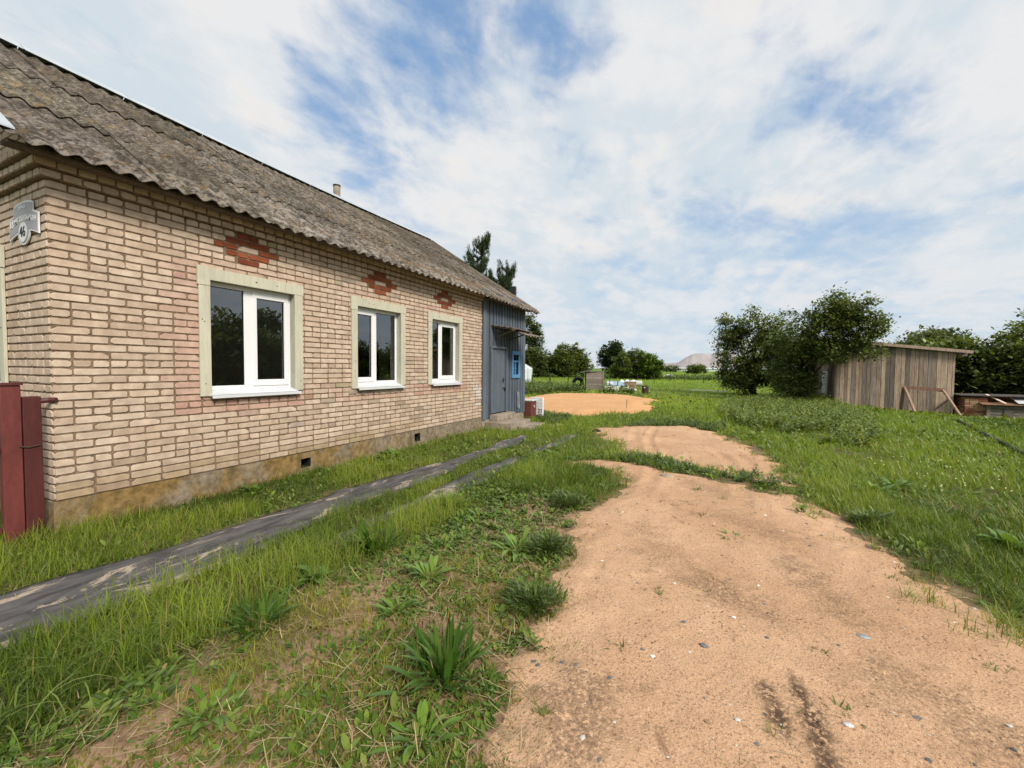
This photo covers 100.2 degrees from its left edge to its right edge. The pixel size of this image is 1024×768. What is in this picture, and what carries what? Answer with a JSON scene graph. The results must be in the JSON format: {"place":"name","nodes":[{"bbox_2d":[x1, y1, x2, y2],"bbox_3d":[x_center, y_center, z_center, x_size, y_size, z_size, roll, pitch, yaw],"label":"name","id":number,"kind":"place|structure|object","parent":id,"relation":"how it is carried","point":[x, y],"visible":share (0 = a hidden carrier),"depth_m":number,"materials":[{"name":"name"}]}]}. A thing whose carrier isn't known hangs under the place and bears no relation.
{"place":"outdoors","nodes":[
{"label":"outdoors","id":0,"kind":"place"},
{"bbox_2d":[0,368,1023,767],"bbox_3d":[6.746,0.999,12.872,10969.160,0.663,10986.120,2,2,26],"label":"ground","id":1,"kind":"structure","parent":0,"point":[496,658],"depth_m":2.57,"materials":[{"name":"green plant"}]},
{"bbox_2d":[0,382,25,548],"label":"gate post","id":2,"kind":"object","parent":1,"relation":"on","point":[12,489],"visible":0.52,"depth_m":3.40,"materials":[{"name":"red paint"}]},
{"bbox_2d":[21,396,57,537],"bbox_3d":[-3.924,0.750,3.570,0.096,1.300,0.218,2,3,40],"label":"gate post","id":3,"kind":"object","parent":1,"relation":"on","point":[33,471],"visible":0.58,"depth_m":3.51,"materials":[{"name":"red paint"}]},
{"bbox_2d":[20,444,40,447],"bbox_3d":[-3.921,0.508,3.487,0.016,0.020,0.122,2,2,26],"label":"wire loop","id":4,"kind":"object","parent":3,"relation":"attached to","point":[29,446],"visible":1,"depth_m":3.48,"materials":[{"name":"metal"}]},
{"bbox_2d":[166,671,251,744],"bbox_3d":[-1.255,1.352,1.812,0.302,0.111,0.328,2,2,26],"label":"dandelion weed","id":5,"kind":"object","parent":1,"relation":"on","point":[218,720],"visible":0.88,"depth_m":1.78,"materials":[{"name":"green plant"}]},
{"bbox_2d":[234,484,264,493],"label":"dock weed","id":6,"kind":"object","parent":1,"relation":"on","point":[247,488],"visible":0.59,"depth_m":4.91,"materials":[{"name":"green plant"}]},
{"bbox_2d":[207,562,299,644],"bbox_3d":[-1.422,1.215,2.456,0.389,0.312,0.542,0,2,-5],"label":"plantain weed","id":7,"kind":"object","parent":1,"relation":"on","point":[275,605],"visible":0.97,"depth_m":2.43,"materials":[{"name":"green plant"}]},
{"bbox_2d":[0,435,529,649],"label":"ground sheet","id":8,"kind":"object","parent":1,"relation":"on","point":[31,600],"visible":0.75,"depth_m":3.14,"materials":[{"name":"grey plastic"}]},
{"bbox_2d":[0,34,542,537],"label":"brick house","id":9,"kind":"structure","parent":1,"relation":"on","point":[186,310],"depth_m":4.85,"materials":[{"name":"brick"}]},
{"bbox_2d":[9,200,39,244],"bbox_3d":[-4.221,-1.389,3.698,0.628,0.368,0.019,2,2,26],"label":"street sign","id":10,"kind":"object","parent":9,"relation":"attached to","point":[24,221],"visible":1,"depth_m":3.67,"materials":[{"name":"grey metal"}]},
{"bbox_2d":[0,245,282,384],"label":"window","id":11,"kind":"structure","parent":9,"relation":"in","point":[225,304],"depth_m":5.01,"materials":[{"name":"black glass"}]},
{"bbox_2d":[196,264,303,398],"bbox_3d":[-3.106,-0.574,5.160,0.210,1.429,1.285,2,2,26],"label":"window","id":12,"kind":"structure","parent":9,"relation":"in","point":[252,288],"depth_m":5.17,"materials":[{"name":"white plastic"}]},
{"bbox_2d":[350,295,405,389],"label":"window","id":13,"kind":"structure","parent":9,"relation":"in","point":[387,321],"depth_m":7.42,"materials":[{"name":"white plastic"}]},
{"bbox_2d":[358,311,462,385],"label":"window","id":14,"kind":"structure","parent":9,"relation":"in","point":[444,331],"depth_m":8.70,"materials":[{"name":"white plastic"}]},
{"bbox_2d":[490,345,507,413],"bbox_3d":[-0.332,-0.114,10.760,0.082,1.660,0.870,2,2,26],"label":"door","id":15,"kind":"structure","parent":9,"relation":"in","point":[498,356],"depth_m":10.78,"materials":[{"name":"metal"}]},
{"bbox_2d":[511,351,520,377],"bbox_3d":[0.094,-0.522,11.585,0.066,0.720,0.500,2,2,26],"label":"small window","id":16,"kind":"structure","parent":9,"relation":"in","point":[513,363],"depth_m":11.55,"materials":[{"name":"blue paint"}]},
{"bbox_2d":[4,487,608,767],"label":"dead leaves","id":17,"kind":"object","parent":1,"relation":"on","point":[94,758],"visible":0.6,"depth_m":2.06,"materials":[{"name":"brown plant"}]},
{"bbox_2d":[0,476,617,767],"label":"ground cover","id":18,"kind":"object","parent":1,"relation":"on","point":[137,677],"visible":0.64,"depth_m":1.87,"materials":[{"name":"green plant"}]},
{"bbox_2d":[290,563,333,589],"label":"dock weed","id":19,"kind":"object","parent":1,"relation":"on","point":[322,573],"visible":0.69,"depth_m":2.94,"materials":[{"name":"green plant"}]},
{"bbox_2d":[335,500,407,559],"bbox_3d":[-1.082,1.131,3.390,0.530,0.417,0.580,2,2,26],"label":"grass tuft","id":20,"kind":"object","parent":1,"relation":"on","point":[369,543],"visible":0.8,"depth_m":3.40,"materials":[{"name":"green plant"}]},
{"bbox_2d":[379,446,403,455],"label":"dock weed","id":21,"kind":"object","parent":1,"relation":"on","point":[391,450],"visible":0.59,"depth_m":7.05,"materials":[{"name":"green plant"}]},
{"bbox_2d":[372,595,422,631],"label":"dandelion weed","id":22,"kind":"object","parent":1,"relation":"on","point":[404,604],"visible":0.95,"depth_m":2.56,"materials":[{"name":"green plant"}]},
{"bbox_2d":[367,699,462,767],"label":"dandelion weed","id":23,"kind":"object","parent":1,"relation":"on","point":[420,719],"visible":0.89,"depth_m":1.69,"materials":[{"name":"green plant"}]},
{"bbox_2d":[399,554,454,588],"bbox_3d":[-0.572,1.305,3.008,0.367,0.138,0.400,2,2,26],"label":"dandelion weed","id":24,"kind":"object","parent":1,"relation":"on","point":[421,567],"visible":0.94,"depth_m":3.01,"materials":[{"name":"green plant"}]},
{"bbox_2d":[363,586,496,699],"bbox_3d":[-0.340,1.208,2.039,0.538,0.378,0.520,1,2,8],"label":"plantain weed","id":25,"kind":"object","parent":1,"relation":"on","point":[446,656],"visible":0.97,"depth_m":2.04,"materials":[{"name":"green plant"}]},
{"bbox_2d":[320,435,577,543],"bbox_3d":[-0.116,1.203,6.370,0.384,0.037,6.400,2,2,26],"label":"ground sheet","id":26,"kind":"object","parent":1,"relation":"on","point":[449,486],"visible":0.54,"depth_m":5.52,"materials":[{"name":"grey plastic"}]},
{"bbox_2d":[436,493,468,510],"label":"thistle","id":27,"kind":"object","parent":1,"relation":"on","point":[463,500],"visible":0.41,"depth_m":4.44,"materials":[{"name":"green plant"}]},
{"bbox_2d":[463,232,516,291],"bbox_3d":[-1.833,-5.044,29.076,4.489,10.886,3.646,2,2,26],"label":"pine tree","id":28,"kind":"object","parent":1,"relation":"on","point":[483,245],"visible":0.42,"depth_m":28.75,"materials":[{"name":"green plant"}]},
{"bbox_2d":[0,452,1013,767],"bbox_3d":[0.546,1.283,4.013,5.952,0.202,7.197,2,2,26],"label":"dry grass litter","id":29,"kind":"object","parent":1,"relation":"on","point":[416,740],"visible":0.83,"depth_m":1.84,"materials":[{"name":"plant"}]},
{"bbox_2d":[0,444,1023,767],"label":"ground cover","id":30,"kind":"object","parent":1,"relation":"on","point":[366,712],"visible":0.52,"depth_m":2.20,"materials":[{"name":"green plant"}]},
{"bbox_2d":[0,389,1023,564],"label":"ground cover","id":31,"kind":"object","parent":1,"relation":"on","point":[895,543],"visible":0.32,"depth_m":7.41,"materials":[{"name":"green plant"}]},
{"bbox_2d":[485,527,542,561],"bbox_3d":[0.047,1.290,3.406,0.416,0.184,0.385,3,3,45],"label":"dandelion weed","id":32,"kind":"object","parent":1,"relation":"on","point":[511,543],"visible":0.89,"depth_m":3.44,"materials":[{"name":"green plant"}]},
{"bbox_2d":[486,411,544,430],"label":"door steps","id":33,"kind":"structure","parent":1,"relation":"on","point":[508,420],"depth_m":10.29,"materials":[{"name":"grey concrete"}]},
{"bbox_2d":[525,364,532,382],"bbox_3d":[-0.299,-1.040,34.676,3.534,2.449,1.856,2,2,26],"label":"greenhouse","id":34,"kind":"object","parent":1,"relation":"on","point":[528,372],"visible":0.09,"depth_m":34.21,"materials":[{"name":"white plastic"}]},
{"bbox_2d":[523,399,537,417],"bbox_3d":[0.498,0.713,12.334,0.395,0.540,0.425,2,2,26],"label":"red bin","id":35,"kind":"object","parent":1,"relation":"on","point":[530,407],"visible":0.73,"depth_m":12.15,"materials":[{"name":"brown paint"}]},
{"bbox_2d":[498,563,572,630],"bbox_3d":[0.127,1.285,2.632,0.476,0.178,0.556,2,2,26],"label":"mayweed","id":36,"kind":"object","parent":1,"relation":"on","point":[526,592],"visible":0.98,"depth_m":2.61,"materials":[{"name":"green plant"}]},
{"bbox_2d":[525,312,546,355],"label":"birch","id":37,"kind":"object","parent":1,"relation":"on","point":[533,342],"visible":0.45,"depth_m":68.24,"materials":[{"name":"green plant"}]},
{"bbox_2d":[525,347,548,376],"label":"hedge bush","id":38,"kind":"object","parent":1,"relation":"on","point":[538,365],"visible":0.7,"depth_m":63.81,"materials":[{"name":"green plant"}]},
{"bbox_2d":[517,526,576,561],"bbox_3d":[0.311,1.255,3.449,0.514,0.177,0.613,2,2,26],"label":"mayweed","id":39,"kind":"object","parent":1,"relation":"on","point":[552,540],"visible":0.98,"depth_m":3.38,"materials":[{"name":"green plant"}]},
{"bbox_2d":[540,349,561,376],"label":"hedge bush","id":40,"kind":"object","parent":1,"relation":"on","point":[548,357],"visible":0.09,"depth_m":68.58,"materials":[{"name":"green plant"}]},
{"bbox_2d":[536,410,570,423],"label":"tall weeds","id":41,"kind":"object","parent":1,"relation":"on","point":[551,418],"visible":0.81,"depth_m":12.10,"materials":[{"name":"green plant"}]},
{"bbox_2d":[545,348,578,376],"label":"hedge bush","id":42,"kind":"object","parent":1,"relation":"on","point":[556,365],"visible":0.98,"depth_m":66.17,"materials":[{"name":"green plant"}]},
{"bbox_2d":[551,341,578,357],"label":"hedge bush","id":43,"kind":"object","parent":1,"relation":"on","point":[565,347],"visible":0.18,"depth_m":70.14,"materials":[{"name":"green plant"}]},
{"bbox_2d":[542,488,592,511],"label":"mayweed","id":44,"kind":"object","parent":1,"relation":"on","point":[563,498],"visible":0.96,"depth_m":4.51,"materials":[{"name":"green plant"}]},
{"bbox_2d":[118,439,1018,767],"bbox_3d":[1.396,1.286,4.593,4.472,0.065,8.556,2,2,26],"label":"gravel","id":45,"kind":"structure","parent":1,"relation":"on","point":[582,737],"depth_m":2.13,"materials":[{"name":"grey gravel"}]},
{"bbox_2d":[554,457,596,482],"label":"grass tuft","id":46,"kind":"object","parent":1,"relation":"on","point":[572,471],"visible":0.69,"depth_m":5.52,"materials":[{"name":"green plant"}]},
{"bbox_2d":[572,377,583,387],"bbox_3d":[4.802,-0.104,31.212,0.860,0.842,0.407,1,2,15],"label":"tyre","id":47,"kind":"object","parent":1,"relation":"on","point":[575,379],"visible":0.59,"depth_m":31.12,"materials":[{"name":"rubber"}]},
{"bbox_2d":[525,378,634,393],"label":"tall weeds","id":48,"kind":"object","parent":1,"relation":"on","point":[531,387],"visible":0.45,"depth_m":25.30,"materials":[{"name":"green plant"}]},
{"bbox_2d":[569,351,591,376],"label":"hedge bush","id":49,"kind":"object","parent":1,"relation":"on","point":[582,364],"visible":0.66,"depth_m":66.92,"materials":[{"name":"green plant"}]},
{"bbox_2d":[570,342,595,369],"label":"hedge bush","id":50,"kind":"object","parent":1,"relation":"on","point":[582,353],"visible":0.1,"depth_m":70.27,"materials":[{"name":"green plant"}]},
{"bbox_2d":[525,393,658,415],"bbox_3d":[3.090,0.754,18.700,7.380,0.211,11.700,2,2,26],"label":"sand patch","id":51,"kind":"object","parent":1,"relation":"on","point":[581,403],"visible":0.74,"depth_m":16.64,"materials":[{"name":"beige sand"}]},
{"bbox_2d":[579,367,606,389],"bbox_3d":[5.623,-0.396,29.778,1.790,1.548,1.600,1,2,6],"label":"hut","id":52,"kind":"object","parent":1,"relation":"on","point":[594,380],"visible":0.81,"depth_m":29.16,"materials":[{"name":"grey wood"}]},
{"bbox_2d":[595,339,626,373],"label":"willow","id":53,"kind":"object","parent":1,"relation":"on","point":[614,349],"visible":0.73,"depth_m":72.60,"materials":[{"name":"green plant"}]},
{"bbox_2d":[606,381,627,385],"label":"wrapped panels","id":54,"kind":"object","parent":1,"relation":"on","point":[618,383],"visible":0.7,"depth_m":29.65,"materials":[{"name":"white plastic"}]},
{"bbox_2d":[607,349,636,376],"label":"round bush","id":55,"kind":"object","parent":1,"relation":"on","point":[617,363],"visible":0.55,"depth_m":60.42,"materials":[{"name":"green plant"}]},
{"bbox_2d":[625,381,635,388],"bbox_3d":[8.217,0.144,29.603,0.700,0.630,0.600,2,2,26],"label":"wooden stand","id":56,"kind":"object","parent":1,"relation":"on","point":[633,383],"visible":0.75,"depth_m":29.40,"materials":[{"name":"brown wood"}]},
{"bbox_2d":[617,347,648,378],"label":"round bush","id":57,"kind":"object","parent":1,"relation":"on","point":[636,356],"visible":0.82,"depth_m":58.62,"materials":[{"name":"green plant"}]},
{"bbox_2d":[630,380,641,385],"bbox_3d":[9.094,-0.045,31.340,0.830,0.430,0.420,1,2,12],"label":"concrete pipe","id":58,"kind":"object","parent":1,"relation":"on","point":[638,383],"visible":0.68,"depth_m":31.13,"materials":[{"name":"white concrete"}]},
{"bbox_2d":[642,386,648,393],"bbox_3d":[7.712,0.343,24.780,0.386,0.495,0.396,2,2,26],"label":"rusty barrel","id":59,"kind":"object","parent":1,"relation":"on","point":[645,389],"visible":0.89,"depth_m":24.62,"materials":[{"name":"metal"}]},
{"bbox_2d":[637,352,669,379],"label":"round bush","id":60,"kind":"object","parent":1,"relation":"on","point":[650,367],"visible":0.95,"depth_m":56.62,"materials":[{"name":"green plant"}]},
{"bbox_2d":[535,373,771,380],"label":"tall weeds","id":61,"kind":"object","parent":1,"relation":"on","point":[694,377],"visible":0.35,"depth_m":59.60,"materials":[{"name":"green plant"}]},
{"bbox_2d":[662,364,683,371],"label":"tree","id":62,"kind":"object","parent":1,"relation":"on","point":[670,368],"visible":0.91,"depth_m":179.69,"materials":[{"name":"green plant"}]},
{"bbox_2d":[324,391,1023,520],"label":"grass","id":63,"kind":"structure","parent":1,"relation":"on","point":[913,458],"depth_m":7.67,"materials":[{"name":"green plant"}]},
{"bbox_2d":[630,415,725,430],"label":"tall weeds","id":64,"kind":"object","parent":1,"relation":"on","point":[691,424],"visible":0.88,"depth_m":10.93,"materials":[{"name":"green plant"}]},
{"bbox_2d":[683,363,708,373],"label":"lone bush","id":65,"kind":"object","parent":1,"relation":"on","point":[698,369],"visible":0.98,"depth_m":111.02,"materials":[{"name":"green plant"}]},
{"bbox_2d":[612,449,781,484],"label":"tall weeds","id":66,"kind":"object","parent":1,"relation":"on","point":[749,475],"visible":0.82,"depth_m":6.09,"materials":[{"name":"green plant"}]},
{"bbox_2d":[679,368,729,370],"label":"long building","id":67,"kind":"structure","parent":1,"relation":"on","point":[709,369],"depth_m":273.99,"materials":[{"name":"white plastic"}]},
{"bbox_2d":[533,372,962,413],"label":"field grass","id":68,"kind":"structure","parent":1,"relation":"on","point":[714,387],"depth_m":35.31,"materials":[{"name":"green plant"}]},
{"bbox_2d":[709,303,822,395],"bbox_3d":[14.111,-1.874,23.927,6.082,5.454,4.351,3,4,51],"label":"apple tree","id":69,"kind":"object","parent":1,"relation":"on","point":[746,376],"visible":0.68,"depth_m":24.10,"materials":[{"name":"green plant"}]},
{"bbox_2d":[717,393,883,446],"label":"tall weeds","id":70,"kind":"object","parent":1,"relation":"on","point":[824,411],"visible":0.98,"depth_m":11.34,"materials":[{"name":"green plant"}]},
{"bbox_2d":[785,390,830,400],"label":"tall weeds","id":71,"kind":"object","parent":1,"relation":"on","point":[818,394],"visible":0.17,"depth_m":18.88,"materials":[{"name":"green plant"}]},
{"bbox_2d":[757,281,900,398],"bbox_3d":[13.364,-1.573,18.331,3.368,5.306,5.175,-1,2,-26],"label":"apple tree","id":72,"kind":"object","parent":1,"relation":"on","point":[835,320],"visible":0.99,"depth_m":17.82,"materials":[{"name":"green plant"}]},
{"bbox_2d":[839,505,902,530],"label":"mayweed","id":73,"kind":"object","parent":1,"relation":"on","point":[854,517],"visible":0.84,"depth_m":4.06,"materials":[{"name":"green plant"}]},
{"bbox_2d":[853,480,898,496],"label":"dock weed","id":74,"kind":"object","parent":1,"relation":"on","point":[882,488],"visible":0.38,"depth_m":5.08,"materials":[{"name":"green plant"}]},
{"bbox_2d":[811,339,973,412],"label":"plank shed","id":75,"kind":"structure","parent":1,"relation":"on","point":[881,383],"depth_m":17.34,"materials":[{"name":"wood"}]},
{"bbox_2d":[822,371,827,396],"bbox_3d":[14.657,0.135,20.068,0.033,1.500,1.250,2,2,26],"label":"door","id":76,"kind":"structure","parent":75,"relation":"in","point":[824,386],"depth_m":20.06,"materials":[{"name":"metal"}]},
{"bbox_2d":[878,477,915,492],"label":"dock weed","id":77,"kind":"object","parent":1,"relation":"on","point":[885,481],"visible":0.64,"depth_m":5.33,"materials":[{"name":"green plant"}]},
{"bbox_2d":[899,385,961,415],"bbox_3d":[15.584,0.595,16.011,0.622,1.038,1.761,-1,3,-37],"label":"timber trestle","id":78,"kind":"object","parent":1,"relation":"on","point":[904,390],"visible":0.97,"depth_m":16.16,"materials":[{"name":"brown wood"}]},
{"bbox_2d":[889,326,976,344],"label":"lilac bush","id":79,"kind":"object","parent":1,"relation":"on","point":[950,329],"visible":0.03,"depth_m":27.69,"materials":[{"name":"green plant"}]},
{"bbox_2d":[888,324,984,349],"bbox_3d":[24.430,-1.335,25.363,6.127,4.452,4.836,2,2,26],"label":"bushy tree","id":80,"kind":"object","parent":1,"relation":"on","point":[915,337],"visible":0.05,"depth_m":25.01,"materials":[{"name":"green plant"}]},
{"bbox_2d":[867,456,1011,491],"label":"clover flowers","id":81,"kind":"object","parent":1,"relation":"on","point":[942,473],"visible":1,"depth_m":5.28,"materials":[{"name":"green plant"}]},
{"bbox_2d":[907,333,1022,395],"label":"bushy tree","id":82,"kind":"object","parent":1,"relation":"on","point":[958,342],"visible":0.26,"depth_m":20.25,"materials":[{"name":"green plant"}]},
{"bbox_2d":[950,393,1023,419],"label":"brick coop","id":83,"kind":"structure","parent":1,"relation":"on","point":[971,404],"depth_m":16.02,"materials":[{"name":"brown brick"}]},
{"bbox_2d":[985,394,1006,403],"bbox_3d":[17.877,0.549,15.819,0.110,0.318,0.589,0,2,-10],"label":"loose board","id":84,"kind":"object","parent":83,"relation":"on","point":[996,399],"visible":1,"depth_m":15.76,"materials":[{"name":"beige wood"}]},
{"bbox_2d":[1010,397,1023,403],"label":"slate sheet","id":85,"kind":"object","parent":83,"relation":"on","point":[1019,400],"visible":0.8,"depth_m":15.59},
{"bbox_2d":[955,316,1023,394],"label":"bushy tree","id":86,"kind":"object","parent":1,"relation":"on","point":[1014,377],"visible":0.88,"depth_m":19.22,"materials":[{"name":"green plant"}]},
{"bbox_2d":[957,420,1023,455],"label":"bed edging","id":87,"kind":"object","parent":1,"relation":"on","point":[999,440],"visible":0.22,"depth_m":8.80,"materials":[{"name":"wood"}]},
{"bbox_2d":[959,416,1023,430],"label":"potato plants","id":88,"kind":"object","parent":1,"relation":"on","point":[989,421],"visible":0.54,"depth_m":13.75,"materials":[{"name":"green plant"}]},
{"bbox_2d":[977,526,1023,549],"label":"dock weed","id":89,"kind":"object","parent":1,"relation":"on","point":[995,534],"visible":0.71,"depth_m":3.56,"materials":[{"name":"green plant"}]},
{"bbox_2d":[991,308,1023,391],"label":"bushy tree","id":90,"kind":"object","parent":1,"relation":"on","point":[1017,315],"visible":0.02,"depth_m":21.67,"materials":[{"name":"green plant"}]},
{"bbox_2d":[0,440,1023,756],"bbox_3d":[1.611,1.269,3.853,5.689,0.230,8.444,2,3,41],"label":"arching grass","id":91,"kind":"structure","parent":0,"point":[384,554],"depth_m":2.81,"materials":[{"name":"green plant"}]},
{"bbox_2d":[0,0,1023,367],"label":"sky","id":92,"kind":"structure","parent":0,"point":[649,171],"materials":[{"name":"blue"}]},
{"bbox_2d":[661,362,677,365],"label":"hills","id":93,"kind":"structure","parent":0,"point":[671,364],"depth_m":2839.79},
{"bbox_2d":[674,352,742,367],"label":"hills","id":94,"kind":"structure","parent":0,"point":[705,359],"depth_m":2313.03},
{"bbox_2d":[482,425,1023,767],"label":"sand track","id":95,"kind":"structure","parent":0,"point":[893,646],"depth_m":2.21,"materials":[{"name":"beige sand"}]},
{"bbox_2d":[660,474,673,476],"bbox_3d":[2.094,1.242,5.789,0.185,0.029,0.131,2,2,26],"label":"stone","id":96,"kind":"object","parent":95,"relation":"on","point":[665,475],"visible":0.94,"depth_m":5.76,"materials":[{"name":"beige stone"}]},
{"bbox_2d":[699,643,708,647],"bbox_3d":[0.998,1.361,2.231,0.050,0.012,0.029,2,2,26],"label":"stone","id":97,"kind":"object","parent":95,"relation":"on","point":[704,645],"visible":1,"depth_m":2.22,"materials":[{"name":"grey stone"}]},
{"bbox_2d":[718,527,744,539],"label":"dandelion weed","id":98,"kind":"object","parent":95,"relation":"on","point":[733,533],"visible":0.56,"depth_m":3.76,"materials":[{"name":"green plant"}]},
{"bbox_2d":[531,476,1010,729],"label":"sprouts","id":99,"kind":"object","parent":95,"relation":"on","point":[623,644],"visible":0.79,"depth_m":2.09,"materials":[{"name":"green plant"}]},
{"bbox_2d":[763,719,793,738],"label":"grass tuft","id":100,"kind":"object","parent":95,"relation":"on","point":[775,730],"visible":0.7,"depth_m":1.71,"materials":[{"name":"green plant"}]},
{"bbox_2d":[842,721,853,727],"bbox_3d":[1.373,1.391,1.748,0.042,0.012,0.025,2,2,26],"label":"stone","id":101,"kind":"object","parent":95,"relation":"on","point":[847,724],"visible":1,"depth_m":1.74,"materials":[{"name":"white stone"}]},
{"bbox_2d":[856,634,871,639],"bbox_3d":[1.912,1.373,2.330,0.071,0.012,0.043,1,2,15],"label":"stone","id":102,"kind":"object","parent":95,"relation":"on","point":[863,636],"visible":1,"depth_m":2.32,"materials":[{"name":"white stone"}]},
{"bbox_2d":[893,586,929,603],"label":"grass tuft","id":103,"kind":"object","parent":95,"relation":"on","point":[908,595],"visible":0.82,"depth_m":2.74,"materials":[{"name":"green plant"}]},
{"bbox_3d":[0.791,1.027,12.649,0.420,0.175,0.360,2,2,26],"label":"concrete block","id":104,"kind":"object","parent":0,"visible":0},
{"bbox_2d":[531,397,543,415],"bbox_3d":[0.739,0.663,12.568,0.380,0.548,0.090,2,2,26],"label":"polystyrene stack","id":105,"kind":"object","parent":104,"relation":"on","point":[540,406],"visible":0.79,"depth_m":12.50,"materials":[{"name":"white plastic"}]}
]}

